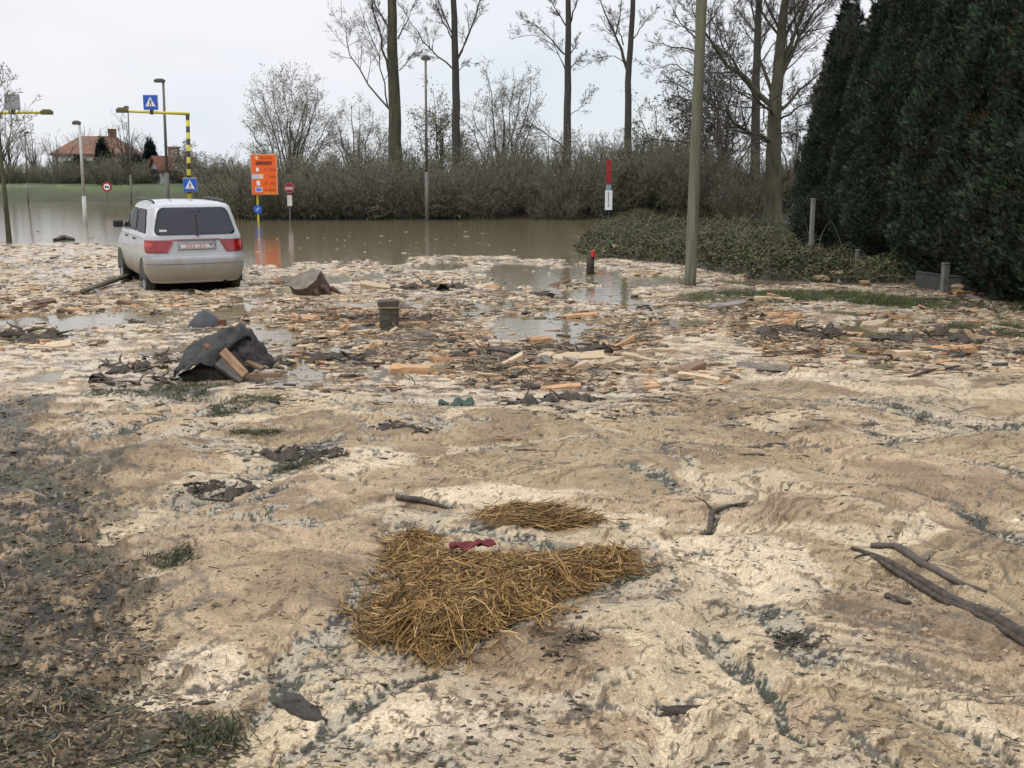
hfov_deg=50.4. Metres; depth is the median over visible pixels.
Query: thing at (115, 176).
bare shrub
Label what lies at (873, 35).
conifer tree
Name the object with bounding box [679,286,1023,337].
verge grass
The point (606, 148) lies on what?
bare shrub
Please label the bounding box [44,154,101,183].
bare shrub
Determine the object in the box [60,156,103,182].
bare shrub
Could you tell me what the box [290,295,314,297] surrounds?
pine offcut
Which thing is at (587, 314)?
wood plank
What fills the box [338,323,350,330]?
wood plank
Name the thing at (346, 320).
wood plank
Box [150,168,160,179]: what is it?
window
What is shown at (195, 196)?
bare shrub
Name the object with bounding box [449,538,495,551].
red cloth
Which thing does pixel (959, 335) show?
weed tangle
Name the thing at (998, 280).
conifer tree
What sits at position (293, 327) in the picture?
wood plank
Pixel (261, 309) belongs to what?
pine offcut
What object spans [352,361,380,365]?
bark piece
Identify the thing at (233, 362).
broken plank
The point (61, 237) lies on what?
floating trunk
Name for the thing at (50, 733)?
plant litter
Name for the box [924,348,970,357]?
bark piece
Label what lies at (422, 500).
drift stick
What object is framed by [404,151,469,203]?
bare shrub
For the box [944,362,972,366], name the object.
pine offcut
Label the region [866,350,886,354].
wood plank
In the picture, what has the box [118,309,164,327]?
gnarled root
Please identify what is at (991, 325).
pine offcut
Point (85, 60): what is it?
sky
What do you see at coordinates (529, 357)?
wood block
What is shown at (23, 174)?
bare shrub
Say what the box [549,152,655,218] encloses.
bare shrub
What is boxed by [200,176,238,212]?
bare shrub
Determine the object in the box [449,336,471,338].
wood plank
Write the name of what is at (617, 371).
pine offcut
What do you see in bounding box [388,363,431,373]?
wood board
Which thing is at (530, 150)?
bare shrub
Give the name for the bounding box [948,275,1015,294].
plinth board
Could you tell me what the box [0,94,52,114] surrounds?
crossing gantry
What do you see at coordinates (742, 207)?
bare shrub
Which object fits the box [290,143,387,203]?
bare shrub
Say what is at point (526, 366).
wood plank
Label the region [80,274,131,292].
leaning pole
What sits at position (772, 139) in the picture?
spreading tree
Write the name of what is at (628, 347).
pine offcut
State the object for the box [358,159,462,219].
bare shrub
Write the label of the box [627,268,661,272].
pine offcut
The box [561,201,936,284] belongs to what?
bramble undergrowth
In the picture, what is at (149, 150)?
evergreen tree
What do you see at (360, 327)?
grey board
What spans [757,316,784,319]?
wood block
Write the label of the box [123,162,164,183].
bare shrub
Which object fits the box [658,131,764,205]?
bare shrub
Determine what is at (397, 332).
pine offcut
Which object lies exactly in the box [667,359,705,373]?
wood board
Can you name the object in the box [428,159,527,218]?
bare shrub
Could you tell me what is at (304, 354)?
wood block
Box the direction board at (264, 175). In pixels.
[250,154,277,220]
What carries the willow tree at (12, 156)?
on the ground at (142, 477)
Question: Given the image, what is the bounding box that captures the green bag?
[438,397,474,406]
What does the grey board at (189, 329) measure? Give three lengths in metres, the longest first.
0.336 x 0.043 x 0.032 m
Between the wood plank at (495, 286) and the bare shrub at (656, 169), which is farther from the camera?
the bare shrub at (656, 169)
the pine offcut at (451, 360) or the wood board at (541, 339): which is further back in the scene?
the wood board at (541, 339)
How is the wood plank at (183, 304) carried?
on the water
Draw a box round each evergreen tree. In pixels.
[58,153,89,182]
[92,134,111,182]
[132,153,147,172]
[142,136,158,163]
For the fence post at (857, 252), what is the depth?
21.91 m
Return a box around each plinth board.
[915,271,940,290]
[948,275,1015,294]
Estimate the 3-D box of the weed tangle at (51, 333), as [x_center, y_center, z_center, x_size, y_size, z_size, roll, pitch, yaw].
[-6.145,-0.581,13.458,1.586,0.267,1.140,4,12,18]
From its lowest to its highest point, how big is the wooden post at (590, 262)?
0.619 m
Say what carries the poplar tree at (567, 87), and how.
on the ground at (142, 477)
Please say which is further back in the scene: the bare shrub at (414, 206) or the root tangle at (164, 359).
the bare shrub at (414, 206)
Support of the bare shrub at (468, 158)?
on the ground at (142, 477)
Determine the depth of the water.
25.78 m
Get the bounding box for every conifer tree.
[786,6,863,247]
[823,0,899,251]
[831,0,947,255]
[875,0,957,270]
[879,0,1007,277]
[909,0,1023,294]
[946,0,1023,301]
[992,46,1023,291]
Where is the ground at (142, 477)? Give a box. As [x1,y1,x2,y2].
[0,173,1023,767]
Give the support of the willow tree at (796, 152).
on the ground at (142, 477)
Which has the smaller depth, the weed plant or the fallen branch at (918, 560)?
the fallen branch at (918, 560)
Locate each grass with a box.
[82,289,1022,764]
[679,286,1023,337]
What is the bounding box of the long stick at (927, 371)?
[908,365,960,376]
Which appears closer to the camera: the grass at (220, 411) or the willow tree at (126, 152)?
the grass at (220, 411)
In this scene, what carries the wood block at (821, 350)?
on the water
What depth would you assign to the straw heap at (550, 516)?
5.30 m
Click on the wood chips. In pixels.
(924, 629)
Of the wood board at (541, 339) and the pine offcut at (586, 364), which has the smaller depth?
the pine offcut at (586, 364)
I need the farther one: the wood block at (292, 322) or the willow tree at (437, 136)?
the willow tree at (437, 136)
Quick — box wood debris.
[0,231,1023,392]
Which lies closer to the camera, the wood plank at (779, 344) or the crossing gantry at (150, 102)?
the wood plank at (779, 344)
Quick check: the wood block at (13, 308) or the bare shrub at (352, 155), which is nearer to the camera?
the wood block at (13, 308)
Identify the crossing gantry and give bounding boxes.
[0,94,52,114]
[116,95,197,198]
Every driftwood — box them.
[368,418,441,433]
[497,386,605,405]
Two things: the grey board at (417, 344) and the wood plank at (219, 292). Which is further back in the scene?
the wood plank at (219, 292)
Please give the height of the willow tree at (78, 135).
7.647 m
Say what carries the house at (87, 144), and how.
on the ground at (142, 477)
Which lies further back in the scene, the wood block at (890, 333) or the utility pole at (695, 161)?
the utility pole at (695, 161)
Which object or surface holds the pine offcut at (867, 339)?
on the water
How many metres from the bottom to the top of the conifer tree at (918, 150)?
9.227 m
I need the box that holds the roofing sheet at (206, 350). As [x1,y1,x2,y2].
[173,322,250,377]
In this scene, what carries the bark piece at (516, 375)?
on the water
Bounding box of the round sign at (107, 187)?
[102,182,111,207]
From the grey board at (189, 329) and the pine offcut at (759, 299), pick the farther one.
the pine offcut at (759, 299)
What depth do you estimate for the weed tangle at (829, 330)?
13.58 m
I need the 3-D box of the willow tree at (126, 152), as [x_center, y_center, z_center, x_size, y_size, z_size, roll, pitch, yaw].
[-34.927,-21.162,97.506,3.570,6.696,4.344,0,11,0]
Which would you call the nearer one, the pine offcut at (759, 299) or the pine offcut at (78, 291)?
the pine offcut at (759, 299)
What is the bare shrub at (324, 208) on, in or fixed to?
on the ground at (142, 477)
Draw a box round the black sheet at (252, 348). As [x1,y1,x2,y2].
[229,329,275,370]
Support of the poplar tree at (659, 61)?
on the ground at (142, 477)
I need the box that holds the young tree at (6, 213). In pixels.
[0,61,41,241]
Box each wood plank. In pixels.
[0,314,32,316]
[66,307,84,310]
[165,303,187,305]
[216,291,235,294]
[254,289,270,292]
[287,313,321,322]
[288,323,320,328]
[323,316,338,320]
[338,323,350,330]
[343,319,365,323]
[399,321,426,325]
[431,356,480,362]
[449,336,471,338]
[484,285,501,288]
[508,364,575,370]
[540,383,580,390]
[563,312,598,317]
[612,335,634,348]
[629,383,661,388]
[641,319,660,324]
[757,318,787,323]
[764,312,801,316]
[766,293,780,296]
[775,343,801,346]
[776,319,794,324]
[820,356,845,357]
[843,331,863,335]
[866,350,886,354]
[888,313,916,318]
[934,359,956,363]
[951,290,975,294]
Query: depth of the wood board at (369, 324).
14.16 m
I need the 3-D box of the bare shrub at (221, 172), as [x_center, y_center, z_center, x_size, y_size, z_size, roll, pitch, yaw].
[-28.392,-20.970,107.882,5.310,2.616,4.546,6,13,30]
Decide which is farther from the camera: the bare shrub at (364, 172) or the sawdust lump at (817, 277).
the bare shrub at (364, 172)
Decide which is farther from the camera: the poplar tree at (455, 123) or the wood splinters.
the poplar tree at (455, 123)
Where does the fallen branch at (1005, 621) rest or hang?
on the ground at (142, 477)
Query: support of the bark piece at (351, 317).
on the water
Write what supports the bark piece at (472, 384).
on the water
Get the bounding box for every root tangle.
[85,354,153,387]
[125,346,180,385]
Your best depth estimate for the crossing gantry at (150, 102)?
38.86 m
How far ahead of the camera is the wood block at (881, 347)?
12.19 m
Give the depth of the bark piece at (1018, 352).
12.02 m
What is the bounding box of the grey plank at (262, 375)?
[245,372,281,378]
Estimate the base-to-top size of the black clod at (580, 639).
0.068 m
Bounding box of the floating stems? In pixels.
[0,245,1023,390]
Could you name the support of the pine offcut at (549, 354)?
on the water
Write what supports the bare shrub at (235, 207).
on the ground at (142, 477)
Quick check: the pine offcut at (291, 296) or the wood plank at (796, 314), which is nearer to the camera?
the wood plank at (796, 314)
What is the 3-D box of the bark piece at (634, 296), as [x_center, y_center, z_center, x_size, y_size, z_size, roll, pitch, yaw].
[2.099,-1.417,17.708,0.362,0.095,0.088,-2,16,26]
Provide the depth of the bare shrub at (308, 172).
51.89 m
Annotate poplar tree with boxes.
[326,0,430,208]
[397,0,489,172]
[499,0,598,205]
[570,0,663,168]
[620,0,739,217]
[711,0,796,191]
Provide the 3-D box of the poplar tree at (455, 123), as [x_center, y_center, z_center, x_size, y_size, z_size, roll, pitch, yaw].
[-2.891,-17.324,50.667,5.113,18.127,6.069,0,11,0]
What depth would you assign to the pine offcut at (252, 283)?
19.55 m
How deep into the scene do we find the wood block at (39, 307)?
15.84 m
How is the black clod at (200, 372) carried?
on the ground at (142, 477)
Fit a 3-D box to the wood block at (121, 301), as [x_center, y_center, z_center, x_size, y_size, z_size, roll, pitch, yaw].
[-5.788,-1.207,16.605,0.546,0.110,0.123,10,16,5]
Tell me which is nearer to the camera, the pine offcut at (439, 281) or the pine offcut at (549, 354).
the pine offcut at (549, 354)
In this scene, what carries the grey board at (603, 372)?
on the water
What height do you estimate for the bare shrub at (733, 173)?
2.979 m
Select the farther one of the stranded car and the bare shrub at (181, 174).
the bare shrub at (181, 174)
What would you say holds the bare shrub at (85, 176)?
on the ground at (142, 477)
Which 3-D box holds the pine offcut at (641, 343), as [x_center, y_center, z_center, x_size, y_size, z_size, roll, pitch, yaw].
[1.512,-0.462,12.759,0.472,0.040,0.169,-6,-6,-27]
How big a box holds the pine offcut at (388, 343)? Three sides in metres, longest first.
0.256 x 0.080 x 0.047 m
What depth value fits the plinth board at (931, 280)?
18.92 m
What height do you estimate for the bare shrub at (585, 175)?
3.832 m
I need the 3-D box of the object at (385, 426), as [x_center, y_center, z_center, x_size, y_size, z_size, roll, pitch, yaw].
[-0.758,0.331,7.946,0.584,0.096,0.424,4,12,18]
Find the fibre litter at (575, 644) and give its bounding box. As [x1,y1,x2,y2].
[9,356,1023,767]
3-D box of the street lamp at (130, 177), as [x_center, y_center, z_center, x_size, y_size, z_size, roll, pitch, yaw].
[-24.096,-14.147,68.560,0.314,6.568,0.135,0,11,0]
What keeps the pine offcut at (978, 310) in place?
on the water
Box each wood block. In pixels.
[12,306,35,309]
[22,298,56,305]
[28,303,46,310]
[56,308,76,312]
[115,299,146,304]
[273,321,306,324]
[296,352,313,355]
[305,309,335,313]
[482,345,508,348]
[492,352,540,360]
[547,277,570,285]
[675,304,692,306]
[734,323,749,326]
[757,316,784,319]
[790,347,824,354]
[856,346,879,351]
[878,346,912,350]
[887,332,902,336]
[912,341,940,344]
[929,323,971,326]
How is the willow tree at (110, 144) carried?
on the ground at (142, 477)
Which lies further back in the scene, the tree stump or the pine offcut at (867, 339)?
the tree stump
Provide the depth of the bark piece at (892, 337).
12.92 m
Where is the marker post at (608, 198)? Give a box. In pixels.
[605,160,611,219]
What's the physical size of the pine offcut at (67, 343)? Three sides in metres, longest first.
0.545 x 0.195 x 0.057 m
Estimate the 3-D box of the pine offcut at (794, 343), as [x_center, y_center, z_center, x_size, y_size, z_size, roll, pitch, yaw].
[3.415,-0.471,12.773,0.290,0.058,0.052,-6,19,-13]
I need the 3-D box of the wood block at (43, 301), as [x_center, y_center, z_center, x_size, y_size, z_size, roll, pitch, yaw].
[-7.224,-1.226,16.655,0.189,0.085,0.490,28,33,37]
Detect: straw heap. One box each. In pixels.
[323,535,674,674]
[361,523,452,567]
[466,496,646,533]
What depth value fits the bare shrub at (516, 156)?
51.30 m
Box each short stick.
[192,701,215,704]
[884,592,911,604]
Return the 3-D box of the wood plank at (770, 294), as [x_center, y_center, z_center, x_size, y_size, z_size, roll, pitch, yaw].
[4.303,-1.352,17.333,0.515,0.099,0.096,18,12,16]
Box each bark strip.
[270,692,327,724]
[659,705,700,716]
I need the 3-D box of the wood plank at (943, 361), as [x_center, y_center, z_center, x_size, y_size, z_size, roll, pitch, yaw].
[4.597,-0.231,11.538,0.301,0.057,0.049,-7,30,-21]
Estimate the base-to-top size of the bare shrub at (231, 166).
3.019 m
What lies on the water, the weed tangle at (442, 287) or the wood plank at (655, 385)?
the wood plank at (655, 385)
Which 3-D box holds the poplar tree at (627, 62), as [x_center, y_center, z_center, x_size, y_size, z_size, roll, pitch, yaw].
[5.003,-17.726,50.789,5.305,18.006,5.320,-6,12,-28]
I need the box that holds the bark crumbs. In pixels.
[41,389,1023,767]
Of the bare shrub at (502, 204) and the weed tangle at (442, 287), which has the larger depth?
the bare shrub at (502, 204)
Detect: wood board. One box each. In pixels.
[355,313,377,316]
[361,322,376,326]
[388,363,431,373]
[399,316,416,320]
[527,336,552,343]
[538,361,576,367]
[593,356,624,368]
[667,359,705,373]
[700,300,746,308]
[736,362,791,371]
[860,319,888,326]
[929,344,979,352]
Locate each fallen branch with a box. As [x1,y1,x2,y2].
[851,546,1023,638]
[870,542,986,592]
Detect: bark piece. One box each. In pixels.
[283,310,308,314]
[339,314,369,319]
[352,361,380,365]
[399,304,421,308]
[405,313,431,322]
[450,383,474,385]
[481,357,509,360]
[486,347,518,355]
[509,368,527,377]
[534,291,554,297]
[630,293,651,297]
[636,305,651,309]
[669,299,693,301]
[870,335,912,341]
[887,335,904,342]
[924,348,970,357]
[1012,350,1023,354]
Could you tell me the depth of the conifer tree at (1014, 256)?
15.47 m
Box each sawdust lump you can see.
[813,275,831,282]
[858,280,869,285]
[950,283,964,290]
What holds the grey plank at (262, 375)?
on the ground at (142, 477)
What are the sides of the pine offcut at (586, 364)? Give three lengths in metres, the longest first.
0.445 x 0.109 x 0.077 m
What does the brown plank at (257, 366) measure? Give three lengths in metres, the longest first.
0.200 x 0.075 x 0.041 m
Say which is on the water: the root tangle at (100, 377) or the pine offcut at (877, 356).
the pine offcut at (877, 356)
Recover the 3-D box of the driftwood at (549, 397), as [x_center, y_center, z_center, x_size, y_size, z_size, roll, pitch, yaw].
[0.347,0.128,9.456,0.980,0.248,0.759,0,11,0]
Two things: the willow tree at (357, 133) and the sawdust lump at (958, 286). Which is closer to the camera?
the sawdust lump at (958, 286)
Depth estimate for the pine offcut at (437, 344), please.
12.68 m
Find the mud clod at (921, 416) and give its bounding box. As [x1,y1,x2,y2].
[917,415,927,418]
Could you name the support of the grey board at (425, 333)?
on the water
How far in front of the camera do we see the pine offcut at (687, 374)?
10.57 m
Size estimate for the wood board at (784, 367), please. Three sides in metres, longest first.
0.552 x 0.147 x 0.090 m
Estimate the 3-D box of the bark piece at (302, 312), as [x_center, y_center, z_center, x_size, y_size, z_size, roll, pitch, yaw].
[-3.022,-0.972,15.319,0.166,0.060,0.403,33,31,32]
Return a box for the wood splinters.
[1,369,1023,460]
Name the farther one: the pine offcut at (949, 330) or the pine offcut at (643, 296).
the pine offcut at (643, 296)
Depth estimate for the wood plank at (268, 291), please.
18.29 m
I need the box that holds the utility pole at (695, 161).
[684,0,706,285]
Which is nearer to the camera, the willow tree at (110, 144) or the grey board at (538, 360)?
the grey board at (538, 360)
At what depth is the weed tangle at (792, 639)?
3.93 m
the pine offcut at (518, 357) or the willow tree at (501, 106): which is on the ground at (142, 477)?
the willow tree at (501, 106)
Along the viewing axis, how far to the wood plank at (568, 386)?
10.12 m
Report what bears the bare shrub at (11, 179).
on the ground at (142, 477)
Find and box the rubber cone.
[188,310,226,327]
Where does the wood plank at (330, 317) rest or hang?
on the water
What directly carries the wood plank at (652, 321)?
on the water
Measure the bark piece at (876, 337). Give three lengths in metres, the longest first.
0.497 x 0.121 x 0.106 m
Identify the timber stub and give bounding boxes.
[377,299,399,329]
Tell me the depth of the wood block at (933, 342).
12.73 m
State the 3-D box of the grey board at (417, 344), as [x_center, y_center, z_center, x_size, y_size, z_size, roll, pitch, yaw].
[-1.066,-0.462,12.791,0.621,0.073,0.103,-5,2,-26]
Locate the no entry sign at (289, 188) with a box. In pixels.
[284,183,294,221]
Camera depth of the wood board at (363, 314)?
15.01 m
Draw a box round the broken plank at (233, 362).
[219,348,248,377]
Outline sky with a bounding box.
[0,0,876,172]
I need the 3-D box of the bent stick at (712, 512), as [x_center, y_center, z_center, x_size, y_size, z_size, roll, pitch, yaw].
[1.113,0.657,5.522,0.331,0.098,0.417,0,11,0]
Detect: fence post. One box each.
[809,198,815,248]
[855,249,859,261]
[940,262,950,291]
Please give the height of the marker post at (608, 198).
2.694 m
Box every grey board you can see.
[93,289,101,294]
[188,327,212,330]
[350,338,385,341]
[353,326,373,329]
[385,330,430,340]
[397,340,445,346]
[535,358,547,364]
[540,355,553,362]
[563,356,591,363]
[588,368,608,374]
[595,333,621,339]
[846,354,871,358]
[966,294,979,298]
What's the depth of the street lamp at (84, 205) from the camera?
43.18 m
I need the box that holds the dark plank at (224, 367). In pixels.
[214,358,244,382]
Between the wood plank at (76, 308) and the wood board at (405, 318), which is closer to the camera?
the wood board at (405, 318)
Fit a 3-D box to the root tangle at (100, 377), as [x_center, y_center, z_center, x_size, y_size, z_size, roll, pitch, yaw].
[-3.875,-0.102,10.886,1.001,0.185,1.501,0,11,0]
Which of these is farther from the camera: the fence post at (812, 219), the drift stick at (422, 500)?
the fence post at (812, 219)
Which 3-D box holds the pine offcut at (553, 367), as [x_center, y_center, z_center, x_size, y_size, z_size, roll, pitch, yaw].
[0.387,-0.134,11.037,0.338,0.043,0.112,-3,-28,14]
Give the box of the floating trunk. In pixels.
[53,235,74,240]
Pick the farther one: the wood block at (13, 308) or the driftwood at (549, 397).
the wood block at (13, 308)
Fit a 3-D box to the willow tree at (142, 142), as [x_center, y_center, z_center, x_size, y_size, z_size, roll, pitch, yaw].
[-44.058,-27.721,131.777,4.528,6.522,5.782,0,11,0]
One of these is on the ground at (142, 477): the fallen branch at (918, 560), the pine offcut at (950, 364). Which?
the fallen branch at (918, 560)
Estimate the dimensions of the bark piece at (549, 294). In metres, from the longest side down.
0.656 x 0.146 x 0.137 m
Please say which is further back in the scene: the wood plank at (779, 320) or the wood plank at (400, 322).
the wood plank at (779, 320)
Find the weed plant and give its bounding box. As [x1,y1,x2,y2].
[875,248,908,265]
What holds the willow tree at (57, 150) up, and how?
on the ground at (142, 477)
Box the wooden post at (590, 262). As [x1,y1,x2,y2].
[586,250,594,273]
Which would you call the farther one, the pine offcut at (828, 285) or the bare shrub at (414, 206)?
the bare shrub at (414, 206)
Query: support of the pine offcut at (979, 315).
on the water
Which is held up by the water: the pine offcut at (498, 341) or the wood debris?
the pine offcut at (498, 341)
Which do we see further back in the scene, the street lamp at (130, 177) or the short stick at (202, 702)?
the street lamp at (130, 177)
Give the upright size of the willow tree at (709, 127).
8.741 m
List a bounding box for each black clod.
[178,364,251,381]
[541,624,600,661]
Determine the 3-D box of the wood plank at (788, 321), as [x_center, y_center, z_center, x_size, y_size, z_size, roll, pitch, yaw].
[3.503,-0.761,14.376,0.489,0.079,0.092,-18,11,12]
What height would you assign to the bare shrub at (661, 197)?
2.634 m
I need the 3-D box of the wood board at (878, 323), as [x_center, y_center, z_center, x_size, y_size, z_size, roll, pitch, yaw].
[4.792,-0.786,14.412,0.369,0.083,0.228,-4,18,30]
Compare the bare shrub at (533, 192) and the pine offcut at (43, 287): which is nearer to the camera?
the pine offcut at (43, 287)
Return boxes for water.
[0,202,1021,386]
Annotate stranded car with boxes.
[113,197,243,290]
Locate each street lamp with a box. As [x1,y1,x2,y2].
[24,131,28,203]
[72,121,87,222]
[124,106,132,204]
[154,78,169,198]
[421,55,429,220]
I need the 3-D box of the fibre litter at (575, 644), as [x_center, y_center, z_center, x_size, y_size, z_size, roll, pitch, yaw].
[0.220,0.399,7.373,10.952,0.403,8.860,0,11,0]
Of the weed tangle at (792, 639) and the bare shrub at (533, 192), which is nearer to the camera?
the weed tangle at (792, 639)
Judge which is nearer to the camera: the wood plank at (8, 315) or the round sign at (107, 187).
the wood plank at (8, 315)
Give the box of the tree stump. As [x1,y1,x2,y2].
[288,269,341,296]
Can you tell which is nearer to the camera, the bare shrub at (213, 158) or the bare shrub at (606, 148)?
the bare shrub at (606, 148)
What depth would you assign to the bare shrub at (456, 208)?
46.97 m
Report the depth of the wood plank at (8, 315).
15.38 m
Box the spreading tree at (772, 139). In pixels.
[656,0,856,222]
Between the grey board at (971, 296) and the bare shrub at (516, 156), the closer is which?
the grey board at (971, 296)
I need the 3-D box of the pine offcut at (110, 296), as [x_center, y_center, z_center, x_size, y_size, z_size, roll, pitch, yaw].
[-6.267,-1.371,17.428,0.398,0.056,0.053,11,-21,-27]
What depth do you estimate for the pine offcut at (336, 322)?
14.39 m
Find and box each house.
[49,129,141,174]
[147,146,195,183]
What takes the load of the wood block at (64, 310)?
on the ground at (142, 477)
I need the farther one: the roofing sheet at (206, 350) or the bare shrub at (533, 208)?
the bare shrub at (533, 208)
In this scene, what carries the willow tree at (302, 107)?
on the ground at (142, 477)
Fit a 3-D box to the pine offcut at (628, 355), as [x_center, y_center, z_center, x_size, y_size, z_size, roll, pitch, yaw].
[1.378,-0.270,11.768,0.396,0.074,0.073,15,32,23]
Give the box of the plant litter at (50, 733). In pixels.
[0,388,256,767]
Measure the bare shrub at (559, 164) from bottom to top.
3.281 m
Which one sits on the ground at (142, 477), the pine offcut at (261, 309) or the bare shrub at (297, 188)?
the bare shrub at (297, 188)
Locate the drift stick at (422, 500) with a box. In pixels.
[395,495,446,508]
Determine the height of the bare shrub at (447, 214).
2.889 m
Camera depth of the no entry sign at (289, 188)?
44.88 m
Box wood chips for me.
[0,359,1023,767]
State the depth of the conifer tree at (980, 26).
17.91 m
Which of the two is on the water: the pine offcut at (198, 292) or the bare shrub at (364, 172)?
the pine offcut at (198, 292)
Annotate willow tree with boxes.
[0,114,32,175]
[13,129,65,169]
[40,135,79,172]
[63,124,107,144]
[91,127,137,163]
[102,110,145,184]
[134,128,161,156]
[167,139,211,176]
[236,57,354,170]
[319,91,403,176]
[401,74,480,179]
[428,56,548,172]
[621,87,701,162]
[658,24,803,165]
[761,102,810,177]
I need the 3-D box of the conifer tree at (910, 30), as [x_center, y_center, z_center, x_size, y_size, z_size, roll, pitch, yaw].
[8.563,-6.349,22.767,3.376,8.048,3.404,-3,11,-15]
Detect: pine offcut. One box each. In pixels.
[17,285,45,289]
[27,339,74,348]
[61,290,81,294]
[109,295,126,298]
[131,303,154,310]
[195,290,211,294]
[243,281,263,284]
[243,307,269,313]
[284,297,300,300]
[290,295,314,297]
[312,334,333,338]
[327,321,344,324]
[328,295,350,297]
[345,328,380,331]
[360,280,390,288]
[375,329,406,335]
[375,339,391,345]
[402,352,433,357]
[432,278,441,283]
[436,343,456,345]
[449,359,467,362]
[476,372,502,377]
[477,281,494,285]
[491,339,519,343]
[500,351,522,363]
[537,351,554,359]
[542,366,565,370]
[552,350,603,359]
[567,360,592,369]
[610,370,623,372]
[615,362,636,370]
[621,352,657,360]
[622,346,634,349]
[624,373,649,378]
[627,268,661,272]
[633,341,658,344]
[637,347,675,353]
[638,293,677,298]
[677,371,719,379]
[728,273,746,276]
[754,296,789,300]
[755,298,777,301]
[774,346,800,350]
[778,334,792,342]
[793,340,814,344]
[821,282,837,286]
[850,337,870,340]
[860,355,890,357]
[891,350,941,358]
[904,343,929,347]
[919,328,981,332]
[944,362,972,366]
[957,307,993,312]
[970,312,986,317]
[971,334,999,339]
[986,324,1016,330]
[996,368,1023,372]
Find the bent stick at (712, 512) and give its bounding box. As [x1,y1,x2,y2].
[694,496,750,534]
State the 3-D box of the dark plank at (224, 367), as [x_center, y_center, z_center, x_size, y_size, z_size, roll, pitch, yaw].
[-2.699,-0.125,10.428,0.325,0.047,0.113,34,53,9]
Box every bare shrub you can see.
[0,161,29,183]
[4,160,41,182]
[6,158,50,182]
[20,158,63,182]
[29,160,80,183]
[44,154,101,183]
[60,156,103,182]
[75,159,111,183]
[83,151,149,184]
[110,161,154,183]
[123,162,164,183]
[162,159,211,182]
[168,151,224,183]
[168,162,211,183]
[173,171,229,198]
[180,149,297,214]
[191,146,284,219]
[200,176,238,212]
[207,161,249,183]
[214,158,248,176]
[226,140,341,194]
[232,167,307,219]
[246,153,345,219]
[277,151,378,191]
[279,166,376,219]
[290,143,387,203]
[300,167,379,219]
[307,130,434,198]
[314,149,436,219]
[342,144,444,205]
[343,148,438,215]
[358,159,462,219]
[394,155,510,218]
[401,141,501,204]
[403,157,492,219]
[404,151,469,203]
[422,132,541,203]
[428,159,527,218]
[441,135,563,207]
[462,147,550,215]
[468,120,602,205]
[481,158,577,214]
[511,178,595,219]
[517,132,625,214]
[521,142,595,207]
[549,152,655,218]
[552,130,648,205]
[571,126,659,185]
[592,151,659,205]
[594,117,708,170]
[596,129,704,205]
[612,138,734,210]
[636,149,723,209]
[653,141,728,196]
[654,163,721,216]
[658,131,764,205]
[680,144,765,209]
[700,161,791,218]
[712,148,799,210]
[734,151,800,207]
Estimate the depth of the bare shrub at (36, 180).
108.22 m
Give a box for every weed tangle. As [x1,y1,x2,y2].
[0,321,77,342]
[175,478,273,502]
[250,442,349,467]
[295,350,385,365]
[395,274,474,292]
[449,342,520,362]
[528,340,623,352]
[742,321,857,339]
[765,629,835,650]
[894,321,1014,344]
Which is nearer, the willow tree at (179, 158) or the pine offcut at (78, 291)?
the pine offcut at (78, 291)
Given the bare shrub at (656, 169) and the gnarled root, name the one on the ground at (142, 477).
the bare shrub at (656, 169)
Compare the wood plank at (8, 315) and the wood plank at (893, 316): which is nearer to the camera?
the wood plank at (893, 316)
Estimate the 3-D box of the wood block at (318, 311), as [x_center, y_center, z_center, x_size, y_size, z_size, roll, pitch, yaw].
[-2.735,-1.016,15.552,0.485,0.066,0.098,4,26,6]
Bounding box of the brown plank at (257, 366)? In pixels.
[245,360,264,370]
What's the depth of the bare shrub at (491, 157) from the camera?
53.02 m
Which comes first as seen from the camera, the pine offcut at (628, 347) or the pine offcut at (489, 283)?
the pine offcut at (628, 347)
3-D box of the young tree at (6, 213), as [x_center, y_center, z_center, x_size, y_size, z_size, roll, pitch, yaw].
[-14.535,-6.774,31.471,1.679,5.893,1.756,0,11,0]
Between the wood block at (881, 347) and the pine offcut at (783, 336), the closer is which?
the wood block at (881, 347)
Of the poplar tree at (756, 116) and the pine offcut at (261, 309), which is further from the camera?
the poplar tree at (756, 116)
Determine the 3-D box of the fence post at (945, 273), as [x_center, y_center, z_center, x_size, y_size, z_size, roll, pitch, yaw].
[7.323,-1.753,18.409,0.123,0.603,0.123,-1,11,-6]
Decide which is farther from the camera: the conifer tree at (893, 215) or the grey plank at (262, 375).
the conifer tree at (893, 215)

